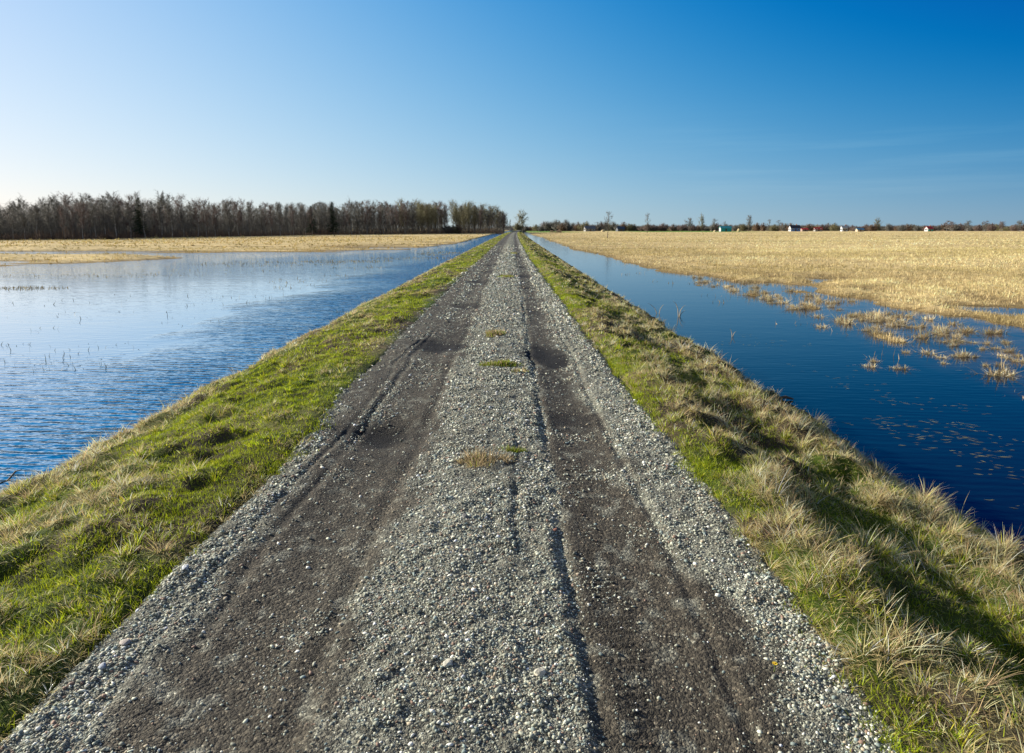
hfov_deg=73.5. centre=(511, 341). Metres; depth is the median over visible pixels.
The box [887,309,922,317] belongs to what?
sedge tuft
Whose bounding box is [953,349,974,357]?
sedge tuft
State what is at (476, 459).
dry grass clump
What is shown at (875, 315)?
sedge tuft
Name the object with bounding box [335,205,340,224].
birch tree
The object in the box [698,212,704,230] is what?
bare tree
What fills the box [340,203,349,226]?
alder tree
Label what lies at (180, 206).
birch tree
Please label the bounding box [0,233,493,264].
meadow grass
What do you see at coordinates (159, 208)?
birch tree
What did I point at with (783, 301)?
sedge tuft
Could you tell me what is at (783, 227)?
bush
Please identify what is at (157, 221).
birch tree
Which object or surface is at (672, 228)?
bush
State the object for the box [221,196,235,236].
birch tree
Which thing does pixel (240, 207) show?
birch tree
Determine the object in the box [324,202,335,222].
birch tree
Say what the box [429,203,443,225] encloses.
willow tree
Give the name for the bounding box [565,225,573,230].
bush
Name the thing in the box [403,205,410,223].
birch tree
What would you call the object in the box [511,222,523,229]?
bush
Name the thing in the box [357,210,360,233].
birch tree
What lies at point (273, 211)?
alder tree
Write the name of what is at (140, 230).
spruce tree
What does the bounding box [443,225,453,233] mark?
bush
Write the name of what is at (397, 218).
birch tree
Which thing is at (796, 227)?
house
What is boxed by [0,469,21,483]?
driftwood stick
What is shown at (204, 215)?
birch tree
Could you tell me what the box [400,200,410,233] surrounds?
birch tree
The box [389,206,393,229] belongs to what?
birch tree
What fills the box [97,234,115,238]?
bush
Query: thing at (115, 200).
birch tree
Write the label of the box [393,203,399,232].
birch tree
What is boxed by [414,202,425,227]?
willow tree
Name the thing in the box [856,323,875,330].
sedge tuft
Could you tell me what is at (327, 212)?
alder tree
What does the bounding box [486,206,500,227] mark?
willow tree
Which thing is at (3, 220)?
birch tree
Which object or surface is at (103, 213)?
birch tree
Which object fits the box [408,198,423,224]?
willow tree
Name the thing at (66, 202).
birch tree
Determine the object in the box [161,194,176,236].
birch tree
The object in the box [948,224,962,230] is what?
bush
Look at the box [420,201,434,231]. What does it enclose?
willow tree
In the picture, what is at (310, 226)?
spruce tree
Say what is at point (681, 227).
bush
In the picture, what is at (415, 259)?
drowned stalks
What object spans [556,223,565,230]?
bush
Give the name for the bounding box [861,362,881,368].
sedge tuft
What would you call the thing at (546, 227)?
bush
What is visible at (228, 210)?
birch tree
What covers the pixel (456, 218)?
willow tree
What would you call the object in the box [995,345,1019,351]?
sedge tuft
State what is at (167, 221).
birch tree
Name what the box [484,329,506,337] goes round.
grass patch
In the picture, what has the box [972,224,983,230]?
bush
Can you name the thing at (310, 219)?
birch tree
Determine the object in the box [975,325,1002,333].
sedge tuft
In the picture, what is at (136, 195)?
birch tree
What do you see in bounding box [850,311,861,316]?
sedge tuft
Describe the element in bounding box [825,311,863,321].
sedge tuft
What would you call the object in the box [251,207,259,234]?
birch tree
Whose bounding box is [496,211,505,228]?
alder tree
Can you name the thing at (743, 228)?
bush
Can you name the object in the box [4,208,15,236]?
birch tree
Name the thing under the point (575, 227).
bush
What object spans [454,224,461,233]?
bush
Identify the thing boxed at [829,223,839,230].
bush
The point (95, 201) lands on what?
birch tree
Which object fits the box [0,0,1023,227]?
sky
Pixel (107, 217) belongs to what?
alder tree
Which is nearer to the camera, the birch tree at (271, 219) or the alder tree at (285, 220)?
the birch tree at (271, 219)
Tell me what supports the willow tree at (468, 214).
on the ground at (78, 252)
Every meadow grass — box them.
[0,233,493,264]
[528,232,1023,342]
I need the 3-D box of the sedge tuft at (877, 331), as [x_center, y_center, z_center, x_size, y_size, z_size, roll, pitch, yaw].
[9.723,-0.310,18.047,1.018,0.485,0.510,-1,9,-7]
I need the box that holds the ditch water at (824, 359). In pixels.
[524,231,1023,550]
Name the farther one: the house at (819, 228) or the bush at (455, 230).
the house at (819, 228)
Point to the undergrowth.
(68, 235)
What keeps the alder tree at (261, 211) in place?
on the ground at (78, 252)
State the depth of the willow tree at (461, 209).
328.30 m
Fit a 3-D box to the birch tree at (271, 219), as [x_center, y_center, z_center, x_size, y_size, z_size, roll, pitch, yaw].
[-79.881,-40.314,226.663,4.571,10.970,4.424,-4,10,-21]
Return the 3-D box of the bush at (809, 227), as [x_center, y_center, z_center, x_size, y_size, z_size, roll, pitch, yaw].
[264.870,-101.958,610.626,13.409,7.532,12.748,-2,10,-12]
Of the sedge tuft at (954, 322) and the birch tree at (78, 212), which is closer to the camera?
the sedge tuft at (954, 322)
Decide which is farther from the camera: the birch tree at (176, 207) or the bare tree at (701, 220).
the bare tree at (701, 220)
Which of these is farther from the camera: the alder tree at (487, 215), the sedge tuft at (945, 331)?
the alder tree at (487, 215)
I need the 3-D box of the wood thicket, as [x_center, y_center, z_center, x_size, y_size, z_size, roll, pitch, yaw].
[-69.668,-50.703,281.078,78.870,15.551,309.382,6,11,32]
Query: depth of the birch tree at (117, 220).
177.59 m
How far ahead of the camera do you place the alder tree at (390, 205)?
294.38 m
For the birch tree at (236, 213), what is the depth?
210.65 m
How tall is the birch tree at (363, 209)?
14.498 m
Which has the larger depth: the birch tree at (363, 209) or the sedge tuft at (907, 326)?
the birch tree at (363, 209)
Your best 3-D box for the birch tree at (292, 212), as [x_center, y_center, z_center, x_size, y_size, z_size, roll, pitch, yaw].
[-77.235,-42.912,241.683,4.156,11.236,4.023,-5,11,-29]
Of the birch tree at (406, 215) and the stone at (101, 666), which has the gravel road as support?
the stone at (101, 666)
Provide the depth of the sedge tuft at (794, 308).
23.59 m
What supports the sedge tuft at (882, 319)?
in the ditch water at (824, 359)
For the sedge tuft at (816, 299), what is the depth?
26.21 m
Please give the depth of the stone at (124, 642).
3.06 m
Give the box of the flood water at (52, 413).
[0,231,509,492]
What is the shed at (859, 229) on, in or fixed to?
on the ground at (78, 252)
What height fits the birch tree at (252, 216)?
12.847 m
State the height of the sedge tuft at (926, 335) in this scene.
0.439 m
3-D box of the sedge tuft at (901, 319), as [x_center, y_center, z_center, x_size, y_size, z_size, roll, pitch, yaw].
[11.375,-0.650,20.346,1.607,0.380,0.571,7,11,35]
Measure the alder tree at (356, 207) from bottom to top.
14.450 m
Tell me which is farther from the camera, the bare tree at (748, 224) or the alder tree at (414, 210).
the bare tree at (748, 224)
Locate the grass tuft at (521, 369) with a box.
[511,367,527,372]
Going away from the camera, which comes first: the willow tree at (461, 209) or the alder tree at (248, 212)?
the alder tree at (248, 212)
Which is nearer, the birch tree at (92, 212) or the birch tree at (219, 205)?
the birch tree at (92, 212)
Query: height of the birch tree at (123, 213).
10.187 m
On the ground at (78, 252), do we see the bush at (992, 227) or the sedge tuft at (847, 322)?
the bush at (992, 227)
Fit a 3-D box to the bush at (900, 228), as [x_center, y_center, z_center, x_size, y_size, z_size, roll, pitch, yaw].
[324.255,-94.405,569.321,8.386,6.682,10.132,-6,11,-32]
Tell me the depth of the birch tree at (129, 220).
173.69 m
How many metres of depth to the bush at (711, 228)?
569.99 m
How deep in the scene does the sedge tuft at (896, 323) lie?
19.59 m
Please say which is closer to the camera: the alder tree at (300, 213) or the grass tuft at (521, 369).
the grass tuft at (521, 369)
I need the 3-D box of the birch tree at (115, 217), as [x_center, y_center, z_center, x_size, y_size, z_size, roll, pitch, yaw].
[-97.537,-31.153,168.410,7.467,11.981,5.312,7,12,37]
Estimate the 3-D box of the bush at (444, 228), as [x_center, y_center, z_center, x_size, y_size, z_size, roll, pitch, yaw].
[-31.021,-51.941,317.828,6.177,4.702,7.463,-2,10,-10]
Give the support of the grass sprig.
on the gravel road
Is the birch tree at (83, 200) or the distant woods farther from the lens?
the distant woods
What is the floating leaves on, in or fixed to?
on the ditch water at (824, 359)
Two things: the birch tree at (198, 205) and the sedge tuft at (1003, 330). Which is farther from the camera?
the birch tree at (198, 205)
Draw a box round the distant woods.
[505,224,998,230]
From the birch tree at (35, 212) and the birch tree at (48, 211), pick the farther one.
the birch tree at (48, 211)
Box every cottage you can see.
[840,225,847,230]
[924,225,933,230]
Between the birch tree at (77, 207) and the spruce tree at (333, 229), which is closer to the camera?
the birch tree at (77, 207)
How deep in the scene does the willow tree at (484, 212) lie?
350.29 m
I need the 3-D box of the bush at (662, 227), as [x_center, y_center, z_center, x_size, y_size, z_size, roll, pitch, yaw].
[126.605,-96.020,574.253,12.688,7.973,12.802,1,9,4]
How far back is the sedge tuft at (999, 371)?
13.02 m
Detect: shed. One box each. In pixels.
[615,226,624,230]
[855,228,864,231]
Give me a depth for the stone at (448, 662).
2.89 m
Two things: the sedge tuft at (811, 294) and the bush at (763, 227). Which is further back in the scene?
the bush at (763, 227)
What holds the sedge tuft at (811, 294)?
in the ditch water at (824, 359)
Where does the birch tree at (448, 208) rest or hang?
on the ground at (78, 252)
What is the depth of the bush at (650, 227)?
567.14 m
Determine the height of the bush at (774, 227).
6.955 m
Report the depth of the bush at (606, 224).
636.40 m
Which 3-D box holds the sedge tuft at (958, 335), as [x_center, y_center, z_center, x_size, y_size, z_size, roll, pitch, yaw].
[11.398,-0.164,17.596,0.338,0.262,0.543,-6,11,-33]
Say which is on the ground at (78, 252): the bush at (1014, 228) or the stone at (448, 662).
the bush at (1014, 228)
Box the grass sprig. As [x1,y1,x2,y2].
[497,444,528,452]
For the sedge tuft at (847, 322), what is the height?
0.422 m
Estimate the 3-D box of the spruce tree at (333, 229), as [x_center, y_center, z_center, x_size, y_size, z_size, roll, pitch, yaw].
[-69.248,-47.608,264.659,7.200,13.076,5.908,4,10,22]
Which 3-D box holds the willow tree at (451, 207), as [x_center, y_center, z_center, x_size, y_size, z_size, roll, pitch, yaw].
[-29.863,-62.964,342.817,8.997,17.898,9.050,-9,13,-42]
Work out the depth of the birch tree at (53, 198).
171.75 m
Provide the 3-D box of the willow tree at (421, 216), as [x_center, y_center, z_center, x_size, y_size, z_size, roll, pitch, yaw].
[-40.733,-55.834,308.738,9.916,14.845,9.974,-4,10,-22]
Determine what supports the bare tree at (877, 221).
on the ground at (78, 252)
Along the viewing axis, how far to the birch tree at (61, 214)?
156.52 m
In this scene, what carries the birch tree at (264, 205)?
on the ground at (78, 252)
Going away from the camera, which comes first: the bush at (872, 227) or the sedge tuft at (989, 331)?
the sedge tuft at (989, 331)
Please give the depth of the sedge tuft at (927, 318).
21.01 m
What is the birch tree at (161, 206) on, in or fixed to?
on the ground at (78, 252)
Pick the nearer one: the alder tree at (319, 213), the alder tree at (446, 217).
the alder tree at (319, 213)
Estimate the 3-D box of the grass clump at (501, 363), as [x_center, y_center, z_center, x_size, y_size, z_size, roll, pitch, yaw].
[-0.176,0.288,9.220,0.692,0.165,0.450,0,9,0]
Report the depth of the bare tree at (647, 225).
359.22 m
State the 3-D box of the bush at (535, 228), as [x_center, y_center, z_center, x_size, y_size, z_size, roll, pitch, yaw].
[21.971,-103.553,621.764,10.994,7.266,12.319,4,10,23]
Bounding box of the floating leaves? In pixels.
[742,334,1017,508]
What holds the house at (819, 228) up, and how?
on the ground at (78, 252)
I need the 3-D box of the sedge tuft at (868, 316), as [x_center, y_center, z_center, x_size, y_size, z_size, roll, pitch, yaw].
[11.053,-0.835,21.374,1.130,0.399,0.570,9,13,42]
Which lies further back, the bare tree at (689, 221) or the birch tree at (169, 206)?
the bare tree at (689, 221)
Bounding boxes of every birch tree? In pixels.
[0,207,8,236]
[3,202,17,238]
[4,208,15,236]
[14,201,30,238]
[15,192,31,233]
[26,203,43,236]
[31,206,46,237]
[42,206,57,236]
[44,198,52,225]
[45,194,59,216]
[46,194,64,230]
[55,190,76,233]
[56,206,66,237]
[64,203,78,238]
[69,201,90,238]
[72,201,82,226]
[73,198,86,229]
[77,193,89,232]
[84,193,98,234]
[84,205,91,234]
[87,203,101,238]
[91,198,102,230]
[97,194,113,233]
[105,191,125,236]
[109,194,119,217]
[112,211,122,235]
[117,200,128,229]
[121,201,134,237]
[122,197,135,223]
[131,191,142,215]
[134,198,153,237]
[146,189,165,234]
[150,205,160,229]
[154,195,168,229]
[154,198,165,223]
[158,200,171,231]
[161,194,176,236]
[171,193,185,229]
[173,199,179,231]
[177,209,185,236]
[188,206,198,227]
[190,197,203,236]
[198,198,211,235]
[203,200,210,227]
[206,202,218,235]
[211,206,221,231]
[216,202,223,226]
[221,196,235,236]
[223,199,233,233]
[231,200,243,235]
[239,198,246,225]
[246,199,256,231]
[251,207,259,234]
[259,201,269,233]
[266,204,275,235]
[274,203,284,235]
[288,204,294,234]
[308,209,313,234]
[311,202,317,222]
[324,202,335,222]
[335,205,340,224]
[340,211,347,232]
[344,203,351,232]
[348,198,353,231]
[349,201,356,231]
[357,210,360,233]
[358,201,364,230]
[359,199,374,223]
[375,200,385,233]
[379,201,386,233]
[384,208,386,232]
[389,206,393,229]
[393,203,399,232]
[394,210,402,226]
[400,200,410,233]
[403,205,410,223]
[435,201,442,222]
[442,203,449,223]
[478,209,482,224]
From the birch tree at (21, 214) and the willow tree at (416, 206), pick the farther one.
the willow tree at (416, 206)
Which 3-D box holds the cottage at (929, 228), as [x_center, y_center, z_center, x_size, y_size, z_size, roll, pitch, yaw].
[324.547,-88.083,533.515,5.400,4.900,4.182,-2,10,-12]
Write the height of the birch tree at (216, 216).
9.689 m
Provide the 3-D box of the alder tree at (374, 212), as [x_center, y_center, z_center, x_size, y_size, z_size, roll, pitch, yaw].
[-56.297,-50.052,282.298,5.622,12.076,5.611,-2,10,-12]
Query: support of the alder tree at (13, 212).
on the ground at (78, 252)
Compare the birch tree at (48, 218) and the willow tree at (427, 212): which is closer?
the birch tree at (48, 218)
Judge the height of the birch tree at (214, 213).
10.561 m
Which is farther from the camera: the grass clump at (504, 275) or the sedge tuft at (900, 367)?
the grass clump at (504, 275)
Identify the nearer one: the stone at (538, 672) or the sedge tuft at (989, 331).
the stone at (538, 672)
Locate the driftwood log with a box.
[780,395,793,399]
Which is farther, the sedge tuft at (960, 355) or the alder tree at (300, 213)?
the alder tree at (300, 213)
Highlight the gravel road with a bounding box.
[0,230,905,752]
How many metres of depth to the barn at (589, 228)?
531.30 m
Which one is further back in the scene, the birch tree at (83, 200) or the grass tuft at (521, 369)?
the birch tree at (83, 200)
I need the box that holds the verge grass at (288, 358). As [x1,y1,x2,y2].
[0,232,509,752]
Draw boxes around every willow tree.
[393,198,408,231]
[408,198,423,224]
[413,202,429,233]
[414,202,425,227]
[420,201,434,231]
[426,206,435,227]
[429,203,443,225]
[446,199,457,224]
[449,202,460,222]
[450,207,460,226]
[452,206,465,226]
[459,211,466,232]
[462,204,474,232]
[463,201,473,221]
[470,207,483,232]
[478,203,493,231]
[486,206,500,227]
[492,205,503,227]
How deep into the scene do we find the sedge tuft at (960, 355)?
14.93 m
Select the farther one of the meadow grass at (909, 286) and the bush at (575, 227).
the bush at (575, 227)
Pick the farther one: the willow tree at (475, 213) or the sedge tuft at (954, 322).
the willow tree at (475, 213)
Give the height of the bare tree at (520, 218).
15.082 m
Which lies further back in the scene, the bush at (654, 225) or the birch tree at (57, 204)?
the bush at (654, 225)
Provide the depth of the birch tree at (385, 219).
291.93 m
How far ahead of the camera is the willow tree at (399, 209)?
300.67 m
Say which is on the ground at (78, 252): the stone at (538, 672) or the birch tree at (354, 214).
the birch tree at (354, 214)
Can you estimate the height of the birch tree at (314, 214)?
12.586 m
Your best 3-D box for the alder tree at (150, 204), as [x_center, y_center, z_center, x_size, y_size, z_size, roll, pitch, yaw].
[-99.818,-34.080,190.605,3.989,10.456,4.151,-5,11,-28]
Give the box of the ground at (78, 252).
[0,228,1023,752]
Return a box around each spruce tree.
[131,196,150,236]
[305,206,318,232]
[326,202,340,233]
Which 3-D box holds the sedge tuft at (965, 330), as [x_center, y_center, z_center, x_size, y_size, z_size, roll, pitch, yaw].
[12.122,-0.360,18.545,1.321,0.375,0.437,5,11,29]
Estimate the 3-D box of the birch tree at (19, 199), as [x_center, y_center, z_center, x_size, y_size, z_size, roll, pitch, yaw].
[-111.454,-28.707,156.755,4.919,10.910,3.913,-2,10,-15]
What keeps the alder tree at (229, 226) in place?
on the ground at (78, 252)
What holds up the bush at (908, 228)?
on the ground at (78, 252)
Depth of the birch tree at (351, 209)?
271.54 m
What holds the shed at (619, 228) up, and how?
on the ground at (78, 252)
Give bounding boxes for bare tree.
[514,210,528,230]
[604,211,613,237]
[645,213,649,232]
[684,218,693,228]
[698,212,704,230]
[746,214,752,230]
[874,218,881,226]
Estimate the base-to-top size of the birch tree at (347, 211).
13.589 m
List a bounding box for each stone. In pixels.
[98,662,105,669]
[119,639,130,644]
[442,658,452,666]
[534,667,545,676]
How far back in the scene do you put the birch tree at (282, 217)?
230.27 m
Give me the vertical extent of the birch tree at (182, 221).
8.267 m
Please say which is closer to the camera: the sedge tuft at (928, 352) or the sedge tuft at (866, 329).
the sedge tuft at (928, 352)
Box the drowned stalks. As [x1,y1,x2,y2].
[0,251,1022,392]
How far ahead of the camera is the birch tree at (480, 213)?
338.24 m
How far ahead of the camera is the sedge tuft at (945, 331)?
18.14 m
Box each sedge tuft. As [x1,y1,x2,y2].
[737,288,763,294]
[775,298,791,303]
[786,304,805,309]
[795,300,814,308]
[797,291,823,296]
[811,294,825,301]
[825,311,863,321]
[836,315,857,324]
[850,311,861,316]
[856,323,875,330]
[857,312,873,317]
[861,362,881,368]
[864,322,883,334]
[868,308,890,320]
[873,313,886,321]
[875,316,912,322]
[881,320,909,326]
[881,364,914,369]
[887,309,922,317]
[897,323,921,327]
[903,328,936,337]
[912,345,941,354]
[921,314,937,319]
[927,325,961,334]
[929,323,950,329]
[938,336,965,342]
[941,318,964,324]
[946,322,978,332]
[946,332,963,337]
[946,349,972,356]
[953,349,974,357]
[971,365,1021,378]
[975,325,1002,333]
[992,323,1010,333]
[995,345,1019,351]
[1004,355,1023,362]
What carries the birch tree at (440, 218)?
on the ground at (78, 252)
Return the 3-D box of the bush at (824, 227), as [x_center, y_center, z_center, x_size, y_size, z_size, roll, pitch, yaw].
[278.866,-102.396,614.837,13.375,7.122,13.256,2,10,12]
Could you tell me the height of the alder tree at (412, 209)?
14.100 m
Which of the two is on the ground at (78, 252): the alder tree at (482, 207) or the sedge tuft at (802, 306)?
the alder tree at (482, 207)
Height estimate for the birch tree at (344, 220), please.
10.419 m
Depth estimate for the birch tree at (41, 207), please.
157.78 m
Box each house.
[788,224,800,230]
[813,226,822,230]
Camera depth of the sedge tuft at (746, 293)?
28.55 m
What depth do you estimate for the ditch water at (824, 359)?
13.41 m
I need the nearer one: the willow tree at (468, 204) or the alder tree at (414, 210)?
the alder tree at (414, 210)
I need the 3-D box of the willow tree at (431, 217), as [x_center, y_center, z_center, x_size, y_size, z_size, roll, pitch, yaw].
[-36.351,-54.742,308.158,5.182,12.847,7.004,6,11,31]
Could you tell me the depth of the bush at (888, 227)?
585.30 m
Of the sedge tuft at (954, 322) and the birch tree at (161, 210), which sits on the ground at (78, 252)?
the birch tree at (161, 210)
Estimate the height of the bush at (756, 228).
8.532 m
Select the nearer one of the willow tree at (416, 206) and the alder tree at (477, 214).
the willow tree at (416, 206)
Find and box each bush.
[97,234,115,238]
[439,225,449,233]
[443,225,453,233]
[449,225,459,233]
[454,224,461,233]
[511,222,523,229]
[531,224,539,230]
[543,221,551,230]
[551,222,565,230]
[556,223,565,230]
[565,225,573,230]
[574,222,580,230]
[577,223,586,230]
[603,221,608,230]
[611,222,615,230]
[641,223,655,230]
[651,224,659,230]
[657,223,669,230]
[669,224,677,230]
[677,224,686,230]
[687,224,697,230]
[709,223,717,230]
[738,223,749,230]
[752,223,760,230]
[760,223,767,230]
[768,223,780,230]
[780,223,787,230]
[803,224,813,230]
[817,224,827,230]
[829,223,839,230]
[866,224,877,230]
[884,224,892,230]
[896,224,906,230]
[904,224,912,230]
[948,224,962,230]
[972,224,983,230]
[985,223,997,230]
[1009,224,1023,230]
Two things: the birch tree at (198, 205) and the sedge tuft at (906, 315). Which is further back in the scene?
the birch tree at (198, 205)
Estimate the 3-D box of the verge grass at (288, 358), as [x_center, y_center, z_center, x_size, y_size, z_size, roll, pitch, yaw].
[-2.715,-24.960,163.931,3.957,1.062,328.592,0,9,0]
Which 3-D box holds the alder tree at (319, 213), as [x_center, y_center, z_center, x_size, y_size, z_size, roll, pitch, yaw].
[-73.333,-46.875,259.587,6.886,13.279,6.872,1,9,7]
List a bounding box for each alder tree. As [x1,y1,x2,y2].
[6,201,21,234]
[89,200,116,234]
[147,201,160,226]
[224,210,233,235]
[243,202,253,235]
[256,206,267,235]
[270,210,278,227]
[282,213,288,228]
[294,203,304,232]
[312,201,327,233]
[323,210,331,234]
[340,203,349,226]
[351,201,361,232]
[359,206,373,229]
[369,207,379,233]
[386,204,395,231]
[407,203,415,233]
[409,206,415,229]
[442,206,447,225]
[471,205,479,224]
[478,205,485,226]
[484,206,491,225]
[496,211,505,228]
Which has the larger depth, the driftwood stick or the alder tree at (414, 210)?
the alder tree at (414, 210)
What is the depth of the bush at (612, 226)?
645.13 m
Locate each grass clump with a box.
[453,443,516,467]
[479,357,522,366]
[497,274,512,277]
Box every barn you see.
[583,226,595,230]
[718,226,731,230]
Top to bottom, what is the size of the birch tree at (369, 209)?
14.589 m
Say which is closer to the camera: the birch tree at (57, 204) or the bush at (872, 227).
the birch tree at (57, 204)
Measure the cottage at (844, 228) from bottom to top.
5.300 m
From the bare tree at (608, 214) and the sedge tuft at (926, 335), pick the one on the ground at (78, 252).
the bare tree at (608, 214)
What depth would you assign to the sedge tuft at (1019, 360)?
14.38 m
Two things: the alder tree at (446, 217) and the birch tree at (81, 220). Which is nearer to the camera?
the birch tree at (81, 220)
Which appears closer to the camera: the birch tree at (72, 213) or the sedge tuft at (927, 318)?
the sedge tuft at (927, 318)
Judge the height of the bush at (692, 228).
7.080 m
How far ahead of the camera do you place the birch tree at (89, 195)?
179.93 m
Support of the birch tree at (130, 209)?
on the ground at (78, 252)
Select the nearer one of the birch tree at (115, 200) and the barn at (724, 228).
the birch tree at (115, 200)
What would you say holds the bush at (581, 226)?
on the ground at (78, 252)
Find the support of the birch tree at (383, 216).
on the ground at (78, 252)
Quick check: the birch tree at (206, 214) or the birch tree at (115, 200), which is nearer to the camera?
the birch tree at (115, 200)
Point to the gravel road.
(656, 726)
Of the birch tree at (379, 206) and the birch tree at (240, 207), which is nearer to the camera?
the birch tree at (240, 207)
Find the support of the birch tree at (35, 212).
on the ground at (78, 252)
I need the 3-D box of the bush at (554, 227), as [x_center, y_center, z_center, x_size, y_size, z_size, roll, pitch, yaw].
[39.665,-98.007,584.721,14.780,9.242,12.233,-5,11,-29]
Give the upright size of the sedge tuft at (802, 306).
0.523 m
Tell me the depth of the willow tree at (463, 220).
321.12 m
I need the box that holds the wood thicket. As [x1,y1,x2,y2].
[0,196,504,238]
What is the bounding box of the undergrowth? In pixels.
[0,227,506,239]
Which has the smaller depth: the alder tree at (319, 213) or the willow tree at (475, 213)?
the alder tree at (319, 213)
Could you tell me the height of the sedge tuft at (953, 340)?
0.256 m
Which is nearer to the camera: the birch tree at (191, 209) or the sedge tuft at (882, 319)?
the sedge tuft at (882, 319)
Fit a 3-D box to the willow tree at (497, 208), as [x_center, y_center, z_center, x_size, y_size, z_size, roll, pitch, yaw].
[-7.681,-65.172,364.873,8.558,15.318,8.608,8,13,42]
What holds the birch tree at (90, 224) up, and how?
on the ground at (78, 252)
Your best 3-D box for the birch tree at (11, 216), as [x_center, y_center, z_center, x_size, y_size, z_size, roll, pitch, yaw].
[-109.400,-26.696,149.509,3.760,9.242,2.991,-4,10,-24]
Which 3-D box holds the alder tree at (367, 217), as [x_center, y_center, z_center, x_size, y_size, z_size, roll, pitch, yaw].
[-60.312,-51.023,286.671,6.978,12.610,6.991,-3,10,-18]
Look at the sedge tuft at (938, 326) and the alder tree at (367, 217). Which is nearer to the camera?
the sedge tuft at (938, 326)
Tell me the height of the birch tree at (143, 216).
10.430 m
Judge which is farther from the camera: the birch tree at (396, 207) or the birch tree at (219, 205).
the birch tree at (396, 207)
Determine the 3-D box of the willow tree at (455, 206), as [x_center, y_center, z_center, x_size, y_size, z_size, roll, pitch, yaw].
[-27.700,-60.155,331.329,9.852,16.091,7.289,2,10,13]

